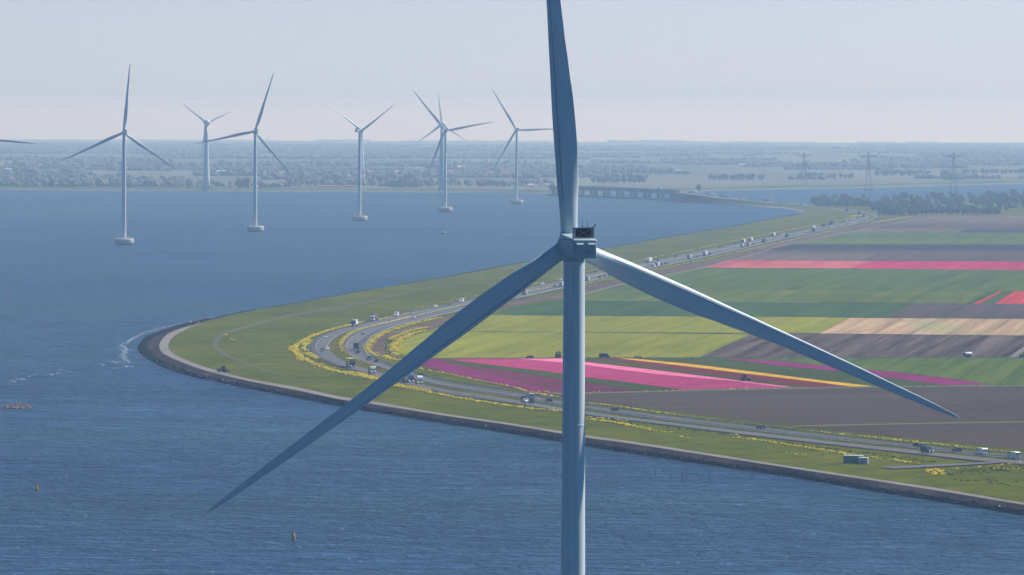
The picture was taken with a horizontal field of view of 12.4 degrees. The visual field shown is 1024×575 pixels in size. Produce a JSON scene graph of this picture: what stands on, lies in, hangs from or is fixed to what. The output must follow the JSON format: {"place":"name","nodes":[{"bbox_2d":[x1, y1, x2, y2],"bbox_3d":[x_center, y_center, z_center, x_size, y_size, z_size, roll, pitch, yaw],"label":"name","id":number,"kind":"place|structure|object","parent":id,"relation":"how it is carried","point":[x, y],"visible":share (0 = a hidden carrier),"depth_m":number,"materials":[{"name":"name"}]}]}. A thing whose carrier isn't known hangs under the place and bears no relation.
{"place":"outdoors","nodes":[
{"label":"outdoors","id":0,"kind":"place"},
{"bbox_2d":[213,280,476,381],"bbox_3d":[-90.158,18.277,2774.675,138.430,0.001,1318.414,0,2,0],"label":"worn grass path","id":1,"kind":"structure","parent":0,"point":[215,341],"depth_m":2692.05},
{"bbox_2d":[421,359,562,392],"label":"purple tulip field","id":2,"kind":"structure","parent":0,"point":[442,365],"depth_m":2182.69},
{"bbox_2d":[442,359,562,391],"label":"field edge","id":3,"kind":"object","parent":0,"point":[502,376],"visible":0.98,"depth_m":2166.33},
{"bbox_2d":[0,184,1023,574],"bbox_3d":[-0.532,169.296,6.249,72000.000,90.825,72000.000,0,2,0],"label":"lake","id":4,"kind":"structure","parent":0,"point":[146,468],"depth_m":1707.00,"materials":[{"name":"liquid"}]},
{"bbox_2d":[2,403,32,408],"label":"rock islet","id":5,"kind":"object","parent":4,"relation":"on","point":[17,406],"visible":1,"depth_m":1972.41,"materials":[{"name":"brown stone"}]},
{"bbox_2d":[0,139,35,143],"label":"wind turbine","id":6,"kind":"object","parent":4,"relation":"on","point":[2,140],"visible":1,"depth_m":3825.89,"materials":[{"name":"metal"}]},
{"bbox_2d":[14,317,213,381],"bbox_3d":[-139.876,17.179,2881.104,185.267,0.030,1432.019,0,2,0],"label":"wash foam","id":7,"kind":"object","parent":4,"relation":"on","point":[118,347],"visible":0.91,"depth_m":2473.14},
{"bbox_2d":[61,66,177,244],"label":"wind turbine","id":8,"kind":"object","parent":4,"relation":"on","point":[123,240],"visible":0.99,"depth_m":4414.89,"materials":[{"name":"metal"}]},
{"bbox_2d":[195,73,292,231],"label":"wind turbine","id":9,"kind":"object","parent":4,"relation":"on","point":[255,227],"visible":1,"depth_m":4918.00,"materials":[{"name":"metal"}]},
{"bbox_2d":[328,103,391,220],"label":"wind turbine","id":10,"kind":"object","parent":4,"relation":"on","point":[359,217],"visible":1,"depth_m":5418.74,"materials":[{"name":"metal"}]},
{"bbox_2d":[414,92,490,211],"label":"wind turbine","id":11,"kind":"object","parent":4,"relation":"on","point":[445,208],"visible":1,"depth_m":5929.85,"materials":[{"name":"metal"}]},
{"bbox_2d":[492,91,551,203],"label":"wind turbine","id":12,"kind":"object","parent":4,"relation":"on","point":[516,200],"visible":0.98,"depth_m":6454.76,"materials":[{"name":"metal"}]},
{"bbox_2d":[206,0,958,574],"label":"wind turbine","id":13,"kind":"object","parent":4,"relation":"on","point":[574,248],"visible":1,"depth_m":691.72,"materials":[{"name":"metal"}]},
{"bbox_2d":[546,186,679,199],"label":"road bridge","id":14,"kind":"structure","parent":4,"relation":"on","point":[620,191],"depth_m":6931.46,"materials":[{"name":"concrete"}]},
{"bbox_2d":[857,152,878,190],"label":"power pylon","id":15,"kind":"object","parent":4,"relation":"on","point":[869,169],"visible":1,"depth_m":7681.24,"materials":[{"name":"metal"}]},
{"bbox_2d":[942,152,964,193],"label":"power pylon","id":16,"kind":"object","parent":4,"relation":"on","point":[952,167],"visible":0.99,"depth_m":7426.29,"materials":[{"name":"metal"}]},
{"bbox_2d":[0,140,1023,189],"bbox_3d":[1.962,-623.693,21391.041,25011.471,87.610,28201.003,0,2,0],"label":"land","id":17,"kind":"structure","parent":0,"point":[774,176],"depth_m":10306.19,"materials":[{"name":"plant"}]},
{"bbox_2d":[234,180,241,186],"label":"tree","id":18,"kind":"object","parent":17,"relation":"on","point":[237,183],"visible":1,"depth_m":7546.61,"materials":[{"name":"green plant"}]},
{"bbox_2d":[318,185,341,186],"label":"farm shed","id":19,"kind":"structure","parent":17,"relation":"on","point":[329,185],"depth_m":7744.26,"materials":[{"name":"brick"}]},
{"bbox_2d":[399,179,406,187],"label":"tree","id":20,"kind":"object","parent":17,"relation":"on","point":[403,182],"visible":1,"depth_m":7581.15,"materials":[{"name":"green plant"}]},
{"bbox_2d":[0,139,1023,187],"bbox_3d":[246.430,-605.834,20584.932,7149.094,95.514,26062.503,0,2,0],"label":"woodland","id":21,"kind":"object","parent":17,"relation":"on","point":[930,157],"visible":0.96,"depth_m":11593.92,"materials":[{"name":"plant"}]},
{"bbox_2d":[795,152,813,185],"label":"power pylon","id":22,"kind":"object","parent":17,"relation":"on","point":[803,167],"visible":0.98,"depth_m":8097.18,"materials":[{"name":"metal"}]},
{"bbox_2d":[0,181,1023,191],"bbox_3d":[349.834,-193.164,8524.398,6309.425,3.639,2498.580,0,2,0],"label":"dyke","id":23,"kind":"structure","parent":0,"point":[392,189],"depth_m":7479.84,"materials":[{"name":"green plant"}]},
{"bbox_2d":[182,103,231,189],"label":"wind turbine","id":24,"kind":"object","parent":23,"relation":"on","point":[206,173],"visible":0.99,"depth_m":7437.91,"materials":[{"name":"grey paint"}]},
{"bbox_2d":[418,94,464,190],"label":"wind turbine","id":25,"kind":"object","parent":23,"relation":"on","point":[441,175],"visible":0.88,"depth_m":7371.51,"materials":[{"name":"grey paint"}]},
{"bbox_2d":[0,183,1023,193],"bbox_3d":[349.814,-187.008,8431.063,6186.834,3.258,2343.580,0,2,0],"label":"shore stone","id":26,"kind":"object","parent":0,"point":[486,191],"visible":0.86,"depth_m":7459.93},
{"bbox_2d":[0,0,1023,142],"label":"sky","id":27,"kind":"structure","parent":0,"point":[842,71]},
{"bbox_2d":[467,366,635,391],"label":"plum tulip strip","id":28,"kind":"object","parent":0,"point":[552,383],"visible":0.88,"depth_m":2127.97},
{"bbox_2d":[445,359,679,390],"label":"bulb leaf strip","id":29,"kind":"object","parent":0,"point":[633,386],"visible":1,"depth_m":2145.04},
{"bbox_2d":[398,331,749,357],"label":"yellow green field","id":30,"kind":"structure","parent":0,"point":[505,344],"depth_m":2468.78,"materials":[{"name":"plant"}]},
{"bbox_2d":[147,213,1023,509],"bbox_3d":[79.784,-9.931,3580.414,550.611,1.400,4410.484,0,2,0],"label":"dyke asphalt","id":31,"kind":"structure","parent":0,"point":[153,347],"depth_m":1737.27,"materials":[{"name":"asphalt"}]},
{"bbox_2d":[152,359,1023,513],"bbox_3d":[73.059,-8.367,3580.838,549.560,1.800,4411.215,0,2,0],"label":"shore rock bed","id":32,"kind":"object","parent":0,"point":[825,479],"visible":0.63,"depth_m":1659.74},
{"bbox_2d":[137,214,1023,513],"bbox_3d":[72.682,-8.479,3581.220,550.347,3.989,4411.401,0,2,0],"label":"riprap","id":33,"kind":"object","parent":32,"relation":"on","point":[145,350],"visible":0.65,"depth_m":1906.98,"materials":[{"name":"stone"}]},
{"bbox_2d":[159,319,1023,504],"bbox_3d":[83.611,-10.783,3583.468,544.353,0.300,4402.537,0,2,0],"label":"dyke path","id":34,"kind":"structure","parent":0,"point":[163,345],"depth_m":1847.29,"materials":[{"name":"concrete"}]},
{"bbox_2d":[168,198,1023,502],"bbox_3d":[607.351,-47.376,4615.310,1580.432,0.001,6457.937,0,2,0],"label":"grass land","id":35,"kind":"structure","parent":0,"point":[266,344],"depth_m":2264.73,"materials":[{"name":"plant"}]},
{"bbox_2d":[371,323,427,354],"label":"reed patch","id":36,"kind":"object","parent":35,"relation":"on","point":[378,347],"visible":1,"depth_m":2507.04,"materials":[{"name":"brown plant"}]},
{"bbox_2d":[224,309,946,474],"bbox_3d":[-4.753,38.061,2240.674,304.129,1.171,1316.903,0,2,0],"label":"rape flowers","id":37,"kind":"object","parent":35,"relation":"on","point":[370,377],"visible":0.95,"depth_m":2037.81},
{"bbox_2d":[292,339,1023,485],"bbox_3d":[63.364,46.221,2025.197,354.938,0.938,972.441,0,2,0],"label":"green weeds","id":38,"kind":"object","parent":35,"relation":"on","point":[837,449],"visible":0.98,"depth_m":1763.45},
{"bbox_2d":[363,215,1020,468],"bbox_3d":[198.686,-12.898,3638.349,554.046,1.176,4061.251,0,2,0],"label":"verge flowers","id":39,"kind":"object","parent":35,"relation":"on","point":[397,346],"visible":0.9,"depth_m":2457.04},
{"bbox_2d":[843,455,862,462],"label":"container","id":40,"kind":"object","parent":35,"relation":"on","point":[850,458],"visible":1,"depth_m":1636.40,"materials":[{"name":"blue metal"}]},
{"bbox_2d":[858,457,868,463],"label":"site cabin","id":41,"kind":"object","parent":35,"relation":"on","point":[863,460],"visible":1,"depth_m":1632.67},
{"bbox_2d":[884,204,893,216],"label":"tree","id":42,"kind":"object","parent":35,"relation":"on","point":[888,210],"visible":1,"depth_m":5554.01,"materials":[{"name":"green plant"}]},
{"bbox_2d":[892,205,898,216],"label":"tree","id":43,"kind":"object","parent":35,"relation":"on","point":[895,209],"visible":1,"depth_m":5555.34,"materials":[{"name":"green plant"}]},
{"bbox_2d":[814,193,1023,212],"bbox_3d":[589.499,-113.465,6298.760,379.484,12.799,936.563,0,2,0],"label":"wood undergrowth","id":44,"kind":"object","parent":35,"relation":"on","point":[938,203],"visible":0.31,"depth_m":6237.67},
{"bbox_2d":[944,205,951,215],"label":"tree","id":45,"kind":"object","parent":35,"relation":"on","point":[947,209],"visible":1,"depth_m":5666.11,"materials":[{"name":"green plant"}]},
{"bbox_2d":[944,198,952,205],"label":"tree","id":46,"kind":"object","parent":35,"relation":"on","point":[948,202],"visible":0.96,"depth_m":6088.91,"materials":[{"name":"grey plant"}]},
{"bbox_2d":[997,199,1005,207],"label":"tree","id":47,"kind":"object","parent":35,"relation":"on","point":[1000,203],"visible":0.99,"depth_m":6012.04,"materials":[{"name":"green plant"}]},
{"bbox_2d":[452,359,781,389],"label":"pink tulip field","id":48,"kind":"structure","parent":0,"point":[678,382],"depth_m":2169.56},
{"bbox_2d":[430,315,847,332],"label":"yellow green field","id":49,"kind":"structure","parent":0,"point":[550,323],"depth_m":2712.72,"materials":[{"name":"plant"}]},
{"bbox_2d":[527,358,787,386],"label":"light pink tulip strip","id":50,"kind":"object","parent":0,"point":[623,368],"visible":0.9,"depth_m":2221.53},
{"bbox_2d":[428,219,895,329],"bbox_3d":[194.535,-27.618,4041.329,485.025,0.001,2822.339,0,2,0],"label":"reed verge","id":51,"kind":"structure","parent":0,"point":[440,322],"depth_m":3716.37,"materials":[{"name":"plant"}]},
{"bbox_2d":[310,207,1023,464],"bbox_3d":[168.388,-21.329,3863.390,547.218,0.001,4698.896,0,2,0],"label":"hard shoulder","id":52,"kind":"object","parent":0,"point":[363,340],"visible":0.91,"depth_m":2076.02},
{"bbox_2d":[316,209,1023,460],"bbox_3d":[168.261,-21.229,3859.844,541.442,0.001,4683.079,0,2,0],"label":"road markings","id":53,"kind":"object","parent":52,"relation":"on","point":[586,406],"visible":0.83,"depth_m":2101.72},
{"bbox_2d":[313,207,1023,463],"bbox_3d":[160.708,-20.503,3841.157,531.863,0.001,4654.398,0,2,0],"label":"road","id":54,"kind":"structure","parent":0,"point":[327,353],"depth_m":2149.13,"materials":[{"name":"asphalt"}]},
{"bbox_2d":[346,358,355,366],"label":"lorry","id":55,"kind":"object","parent":54,"relation":"on","point":[351,361],"visible":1,"depth_m":2237.09,"materials":[{"name":"blue paint"}]},
{"bbox_2d":[351,319,357,325],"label":"box truck","id":56,"kind":"object","parent":54,"relation":"on","point":[354,322],"visible":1,"depth_m":2665.43,"materials":[{"name":"paint"}]},
{"bbox_2d":[368,366,375,372],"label":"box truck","id":57,"kind":"object","parent":54,"relation":"on","point":[372,369],"visible":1,"depth_m":2185.77,"materials":[{"name":"white paint"}]},
{"bbox_2d":[370,313,378,320],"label":"lorry","id":58,"kind":"object","parent":54,"relation":"on","point":[373,316],"visible":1,"depth_m":2738.51,"materials":[{"name":"white paint"}]},
{"bbox_2d":[402,373,413,381],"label":"lorry","id":59,"kind":"object","parent":54,"relation":"on","point":[409,377],"visible":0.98,"depth_m":2111.92,"materials":[{"name":"blue paint"}]},
{"bbox_2d":[415,375,422,383],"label":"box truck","id":60,"kind":"object","parent":54,"relation":"on","point":[419,378],"visible":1,"depth_m":2099.78,"materials":[{"name":"white paint"}]},
{"bbox_2d":[520,396,528,402],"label":"pickup truck","id":61,"kind":"object","parent":54,"relation":"on","point":[524,398],"visible":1,"depth_m":1968.98,"materials":[{"name":"white paint"}]},
{"bbox_2d":[534,401,1023,459],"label":"crash barrier","id":62,"kind":"object","parent":54,"relation":"on","point":[791,434],"visible":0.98,"depth_m":1765.24,"materials":[{"name":"grey metal"}]},
{"bbox_2d":[920,445,933,452],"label":"van","id":63,"kind":"object","parent":54,"relation":"on","point":[924,448],"visible":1,"depth_m":1681.78,"materials":[{"name":"green paint"}]},
{"bbox_2d":[328,207,1020,459],"bbox_3d":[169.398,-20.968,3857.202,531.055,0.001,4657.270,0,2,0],"label":"median grass","id":64,"kind":"structure","parent":0,"point":[334,346],"depth_m":2077.34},
{"bbox_2d":[339,252,935,449],"bbox_3d":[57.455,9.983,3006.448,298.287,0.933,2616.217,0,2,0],"label":"median flowers","id":65,"kind":"object","parent":64,"relation":"on","point":[343,338],"visible":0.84,"depth_m":2579.39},
{"bbox_2d":[585,299,772,301],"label":"field edge","id":66,"kind":"object","parent":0,"point":[719,301],"visible":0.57,"depth_m":3044.44,"materials":[{"name":"green plant"}]},
{"bbox_2d":[345,206,1022,458],"bbox_3d":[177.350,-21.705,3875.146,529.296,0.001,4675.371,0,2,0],"label":"road","id":67,"kind":"structure","parent":0,"point":[356,338],"depth_m":2366.85,"materials":[{"name":"asphalt"}]},
{"bbox_2d":[353,342,358,349],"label":"box truck","id":68,"kind":"object","parent":67,"relation":"on","point":[355,345],"visible":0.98,"depth_m":2396.50,"materials":[{"name":"blue paint"}]},
{"bbox_2d":[343,220,1023,457],"bbox_3d":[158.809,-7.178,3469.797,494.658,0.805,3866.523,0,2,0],"label":"crash barrier","id":69,"kind":"object","parent":67,"relation":"on","point":[663,417],"visible":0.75,"depth_m":1895.49,"materials":[{"name":"grey metal"}]},
{"bbox_2d":[366,220,1023,453],"bbox_3d":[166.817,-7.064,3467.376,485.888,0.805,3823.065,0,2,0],"label":"crash barrier","id":70,"kind":"object","parent":67,"relation":"on","point":[666,413],"visible":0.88,"depth_m":1953.13,"materials":[{"name":"grey metal"}]},
{"bbox_2d":[974,448,987,453],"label":"van","id":71,"kind":"object","parent":67,"relation":"on","point":[981,450],"visible":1,"depth_m":1672.56,"materials":[{"name":"white paint"}]},
{"bbox_2d":[1007,451,1019,457],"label":"van","id":72,"kind":"object","parent":67,"relation":"on","point":[1014,454],"visible":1,"depth_m":1655.14,"materials":[{"name":"white paint"}]},
{"bbox_2d":[585,358,805,386],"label":"grey bulb strip","id":73,"kind":"object","parent":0,"point":[605,361],"visible":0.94,"depth_m":2230.99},
{"bbox_2d":[738,374,749,380],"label":"farm tractor","id":74,"kind":"object","parent":73,"relation":"on","point":[743,378],"visible":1,"depth_m":2136.09,"materials":[{"name":"blue paint"}]},
{"bbox_2d":[494,299,912,316],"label":"deep green field","id":75,"kind":"structure","parent":0,"point":[663,308],"depth_m":2925.54,"materials":[{"name":"plant"}]},
{"bbox_2d":[604,358,842,386],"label":"maroon tulip strip","id":76,"kind":"object","parent":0,"point":[772,379],"visible":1,"depth_m":2189.50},
{"bbox_2d":[431,357,1023,358],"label":"field edge","id":77,"kind":"object","parent":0,"point":[741,357],"visible":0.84,"depth_m":2342.48,"materials":[{"name":"green plant"}]},
{"bbox_2d":[599,353,609,357],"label":"van","id":78,"kind":"object","parent":77,"relation":"on","point":[601,355],"visible":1,"depth_m":2329.86,"materials":[{"name":"paint"}]},
{"bbox_2d":[664,198,803,211],"bbox_3d":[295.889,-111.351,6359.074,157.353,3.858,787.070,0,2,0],"label":"arm stone","id":79,"kind":"object","parent":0,"point":[677,200],"visible":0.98,"depth_m":6465.11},
{"bbox_2d":[667,192,814,210],"bbox_3d":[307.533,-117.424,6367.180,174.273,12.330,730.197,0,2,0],"label":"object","id":80,"kind":"structure","parent":0,"point":[680,196],"depth_m":6477.80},
{"bbox_2d":[621,358,867,385],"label":"yellow tulip strip","id":81,"kind":"object","parent":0,"point":[751,372],"visible":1,"depth_m":2207.50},
{"bbox_2d":[469,331,1023,335],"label":"field edge","id":82,"kind":"object","parent":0,"point":[788,333],"visible":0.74,"depth_m":2597.61,"materials":[{"name":"green plant"}]},
{"bbox_2d":[677,192,819,206],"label":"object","id":83,"kind":"structure","parent":0,"point":[744,200],"depth_m":6473.53,"materials":[{"name":"concrete"}]},
{"bbox_2d":[585,219,914,293],"bbox_3d":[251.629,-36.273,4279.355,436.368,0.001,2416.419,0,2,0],"label":"headland track","id":84,"kind":"structure","parent":0,"point":[745,256],"depth_m":4006.55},
{"bbox_2d":[491,314,1022,318],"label":"field edge","id":85,"kind":"object","parent":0,"point":[797,316],"visible":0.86,"depth_m":2818.30,"materials":[{"name":"green plant"}]},
{"bbox_2d":[524,385,1023,393],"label":"field edge","id":86,"kind":"object","parent":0,"point":[786,388],"visible":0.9,"depth_m":2078.49,"materials":[{"name":"green plant"}]},
{"bbox_2d":[539,386,1023,425],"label":"bare soil field","id":87,"kind":"structure","parent":0,"point":[832,406],"depth_m":1968.44,"materials":[{"name":"soil"}]},
{"bbox_2d":[585,289,985,302],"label":"light crop field","id":88,"kind":"structure","parent":0,"point":[872,296],"depth_m":3139.28,"materials":[{"name":"plant"}]},
{"bbox_2d":[636,358,940,385],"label":"bulb leaf field","id":89,"kind":"structure","parent":0,"point":[828,375],"depth_m":2225.28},
{"bbox_2d":[704,260,872,267],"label":"faded tulip field","id":90,"kind":"structure","parent":0,"point":[782,264],"depth_m":3800.63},
{"bbox_2d":[730,253,876,260],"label":"pale soil field","id":91,"kind":"structure","parent":0,"point":[818,256],"depth_m":4011.51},
{"bbox_2d":[607,268,1023,290],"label":"green crop field","id":92,"kind":"structure","parent":0,"point":[848,279],"depth_m":3456.36,"materials":[{"name":"plant"}]},
{"bbox_2d":[728,358,988,384],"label":"violet tulip strip","id":93,"kind":"object","parent":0,"point":[924,378],"visible":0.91,"depth_m":2193.88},
{"bbox_2d":[702,334,1023,356],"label":"furrowed field","id":94,"kind":"structure","parent":0,"point":[853,345],"depth_m":2460.59,"materials":[{"name":"soil"}]},
{"bbox_2d":[744,358,1023,384],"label":"green field","id":95,"kind":"structure","parent":0,"point":[1000,371],"depth_m":2263.83,"materials":[{"name":"plant"}]},
{"bbox_2d":[753,249,1023,260],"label":"lilac soil field","id":96,"kind":"structure","parent":0,"point":[893,255],"depth_m":4078.76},
{"bbox_2d":[813,238,969,238],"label":"field edge","id":97,"kind":"object","parent":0,"point":[893,238],"visible":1,"depth_m":4605.11,"materials":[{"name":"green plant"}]},
{"bbox_2d":[769,244,1023,249],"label":"dark soil strip","id":98,"kind":"object","parent":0,"point":[888,247],"visible":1,"depth_m":4301.74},
{"bbox_2d":[827,268,977,269],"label":"field edge","id":99,"kind":"object","parent":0,"point":[878,268],"visible":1,"depth_m":3701.70,"materials":[{"name":"green plant"}]},
{"bbox_2d":[788,239,1023,243],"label":"crop field","id":100,"kind":"structure","parent":0,"point":[917,241],"depth_m":4497.88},
{"bbox_2d":[793,421,1023,426],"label":"field edge","id":101,"kind":"object","parent":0,"point":[908,423],"visible":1,"depth_m":1845.42,"materials":[{"name":"green plant"}]},
{"bbox_2d":[854,228,963,231],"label":"pale wedge field","id":102,"kind":"structure","parent":0,"point":[906,230],"depth_m":4931.66,"materials":[{"name":"purple soil"}]},
{"bbox_2d":[801,422,1023,448],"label":"soil field","id":103,"kind":"structure","parent":0,"point":[1008,435],"depth_m":1798.89,"materials":[{"name":"soil"}]},
{"bbox_2d":[820,318,1023,334],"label":"tan stubble field","id":104,"kind":"structure","parent":0,"point":[947,326],"depth_m":2691.60,"materials":[{"name":"soil"}]},
{"bbox_2d":[824,233,1023,237],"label":"green field","id":105,"kind":"structure","parent":0,"point":[932,235],"depth_m":4724.07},
{"bbox_2d":[854,261,1023,269],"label":"crimson tulip field","id":106,"kind":"structure","parent":0,"point":[999,265],"depth_m":3789.07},
{"bbox_2d":[867,223,1023,227],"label":"dark lilac field","id":107,"kind":"structure","parent":0,"point":[958,225],"depth_m":5153.96,"materials":[{"name":"purple soil"}]},
{"bbox_2d":[886,460,1023,468],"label":"side road","id":108,"kind":"structure","parent":0,"point":[913,466],"depth_m":1626.38,"materials":[{"name":"asphalt"}]},
{"bbox_2d":[888,303,1023,318],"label":"lilac plough field","id":109,"kind":"structure","parent":0,"point":[935,310],"depth_m":2902.16,"materials":[{"name":"brown soil"}]},
{"bbox_2d":[894,216,1023,222],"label":"soil by the wood","id":110,"kind":"structure","parent":0,"point":[969,219],"depth_m":5452.81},
{"bbox_2d":[967,291,998,303],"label":"leafy gap field","id":111,"kind":"structure","parent":0,"point":[984,295],"depth_m":3141.02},
{"bbox_2d":[973,291,1001,303],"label":"red tulip strip","id":112,"kind":"object","parent":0,"point":[982,300],"visible":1,"depth_m":3106.59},
{"bbox_2d":[960,229,1023,232],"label":"dusky strip field","id":113,"kind":"structure","parent":0,"point":[994,231],"depth_m":4899.84,"materials":[{"name":"soil"}]},
{"bbox_2d":[982,291,1013,303],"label":"bulb rows field","id":114,"kind":"structure","parent":0,"point":[998,297],"depth_m":3124.42,"materials":[{"name":"green plant"}]},
{"bbox_2d":[996,291,1023,303],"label":"red tulip field","id":115,"kind":"structure","parent":0,"point":[1015,297],"depth_m":3091.77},
{"bbox_2d":[1010,346,1023,356],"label":"farm track","id":116,"kind":"structure","parent":0,"point":[1018,352],"depth_m":2400.06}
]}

